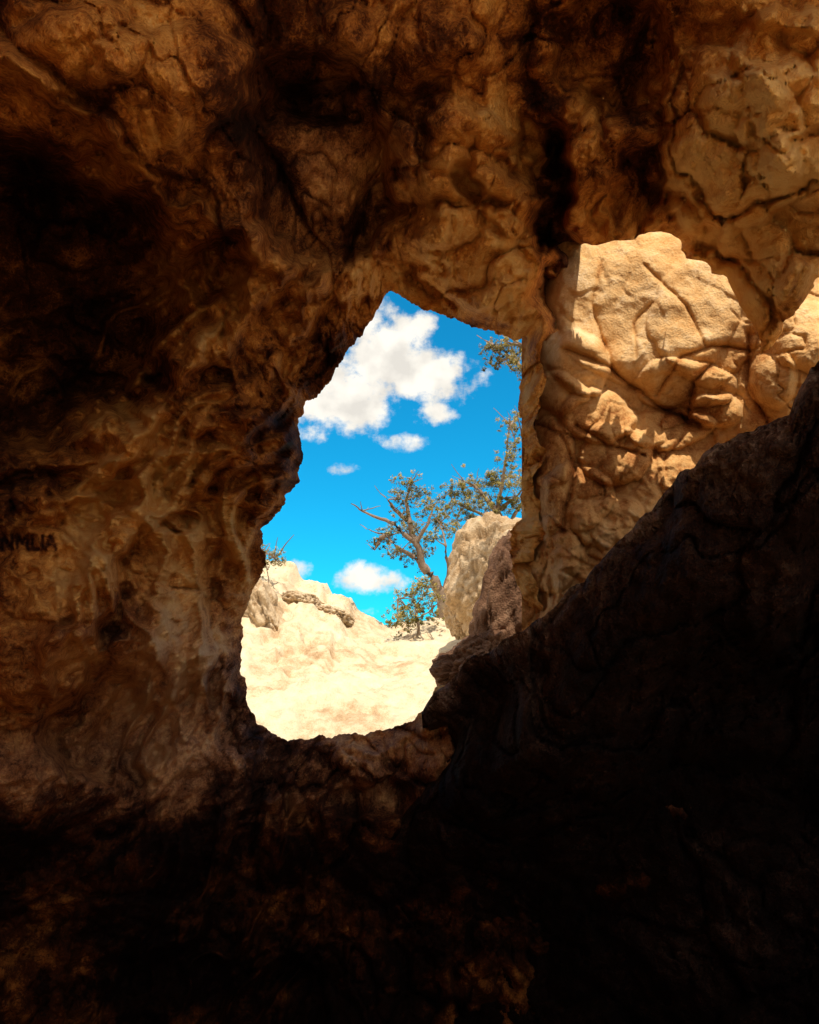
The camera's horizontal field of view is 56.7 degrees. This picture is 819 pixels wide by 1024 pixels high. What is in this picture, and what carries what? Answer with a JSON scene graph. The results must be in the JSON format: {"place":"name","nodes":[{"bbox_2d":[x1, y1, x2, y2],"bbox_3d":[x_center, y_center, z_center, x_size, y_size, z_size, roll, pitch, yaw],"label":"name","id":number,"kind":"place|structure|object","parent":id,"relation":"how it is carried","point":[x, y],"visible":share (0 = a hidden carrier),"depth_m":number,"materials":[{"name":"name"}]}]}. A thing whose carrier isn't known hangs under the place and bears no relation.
{"place":"outdoors","nodes":[
{"label":"outdoors","id":0,"kind":"place"},
{"bbox_2d":[240,560,460,740],"bbox_3d":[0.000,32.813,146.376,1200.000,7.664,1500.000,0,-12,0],"label":"ground","id":1,"kind":"structure","parent":0,"point":[309,671],"depth_m":10.14,"materials":[{"name":"beige sand"}]},
{"bbox_2d":[242,578,285,631],"bbox_3d":[-2.285,1.642,11.527,1.104,1.382,1.405,0,-12,0],"label":"rock outcrop","id":2,"kind":"object","parent":1,"relation":"on","point":[264,609],"visible":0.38,"depth_m":10.98,"materials":[{"name":"beige stone"}]},
{"bbox_2d":[261,535,293,582],"bbox_3d":[-2.242,0.898,12.463,0.584,0.942,1.131,5,-13,-22],"label":"desert shrub","id":3,"kind":"object","parent":1,"relation":"on","point":[273,557],"visible":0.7,"depth_m":12.39,"materials":[{"name":"green plant"}]},
{"bbox_2d":[281,590,324,606],"bbox_3d":[-1.826,1.546,12.699,0.793,0.450,1.112,0,-12,0],"label":"rock outcrop","id":4,"kind":"object","parent":1,"relation":"on","point":[291,596],"visible":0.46,"depth_m":12.26,"materials":[{"name":"beige stone"}]},
{"bbox_2d":[317,605,354,625],"bbox_3d":[-1.264,1.764,12.594,0.697,0.410,1.049,0,-12,0],"label":"rock outcrop","id":5,"kind":"object","parent":1,"relation":"on","point":[347,618],"visible":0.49,"depth_m":12.22,"materials":[{"name":"beige stone"}]},
{"bbox_2d":[351,470,459,617],"bbox_3d":[-0.018,0.692,13.520,2.033,2.702,1.746,0,-12,0],"label":"juniper tree","id":6,"kind":"object","parent":1,"relation":"on","point":[418,554],"visible":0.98,"depth_m":13.57,"materials":[{"name":"green plant"}]},
{"bbox_2d":[0,0,818,1023],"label":"cave rock wall","id":7,"kind":"structure","parent":1,"relation":"on","point":[226,226],"depth_m":4.90,"materials":[{"name":"brown stone"}]},
{"bbox_2d":[522,232,818,629],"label":"sandstone cave wall","id":8,"kind":"structure","parent":7,"relation":"attached to","point":[660,371],"depth_m":5.48,"materials":[{"name":"beige stone"}]},
{"bbox_2d":[380,575,445,639],"bbox_3d":[0.128,1.595,12.572,1.212,1.106,1.397,0,-12,0],"label":"juniper bush","id":9,"kind":"object","parent":1,"relation":"on","point":[400,615],"visible":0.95,"depth_m":12.45,"materials":[{"name":"green plant"}]},
{"bbox_2d":[443,604,465,639],"bbox_3d":[0.837,1.552,11.334,0.688,0.743,1.031,0,-12,0],"label":"boulder","id":10,"kind":"object","parent":1,"relation":"on","point":[453,624],"visible":0.25,"depth_m":11.06,"materials":[{"name":"beige stone"}]},
{"bbox_2d":[436,405,521,532],"bbox_3d":[1.626,-0.521,15.496,2.241,3.697,1.401,-4,-13,17],"label":"juniper tree","id":11,"kind":"object","parent":1,"relation":"on","point":[498,508],"visible":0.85,"depth_m":15.37,"materials":[{"name":"green plant"}]},
{"bbox_2d":[444,511,521,635],"bbox_3d":[1.283,0.928,11.020,1.591,1.824,1.653,0,-12,0],"label":"boulder","id":12,"kind":"object","parent":1,"relation":"on","point":[476,540],"visible":0.41,"depth_m":10.61,"materials":[{"name":"beige stone"}]},
{"bbox_2d":[477,335,521,437],"bbox_3d":[1.669,-0.908,9.394,1.613,3.364,1.117,0,-12,0],"label":"juniper tree","id":13,"kind":"object","parent":1,"relation":"on","point":[495,348],"visible":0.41,"depth_m":9.69,"materials":[{"name":"green plant"}]},
{"bbox_2d":[390,361,818,1023],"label":"dark foreground rock","id":14,"kind":"object","parent":1,"relation":"on","point":[632,687],"visible":0.88,"depth_m":4.05,"materials":[{"name":"brown stone"}]},
{"bbox_2d":[429,629,506,685],"bbox_3d":[0.712,1.543,7.431,1.056,0.917,1.259,0,-12,0],"label":"boulder","id":15,"kind":"object","parent":14,"relation":"on","point":[445,668],"visible":0.34,"depth_m":7.12,"materials":[{"name":"brown stone"}]},
{"bbox_2d":[468,530,521,637],"bbox_3d":[1.118,1.052,7.836,1.088,1.951,1.277,0,-12,0],"label":"boulder","id":16,"kind":"object","parent":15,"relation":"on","point":[497,605],"visible":0.21,"depth_m":7.39,"materials":[{"name":"brown stone"}]},
{"bbox_2d":[261,291,521,624],"label":"sky","id":17,"kind":"structure","parent":0,"point":[413,392],"materials":[{"name":"blue"}]}
]}

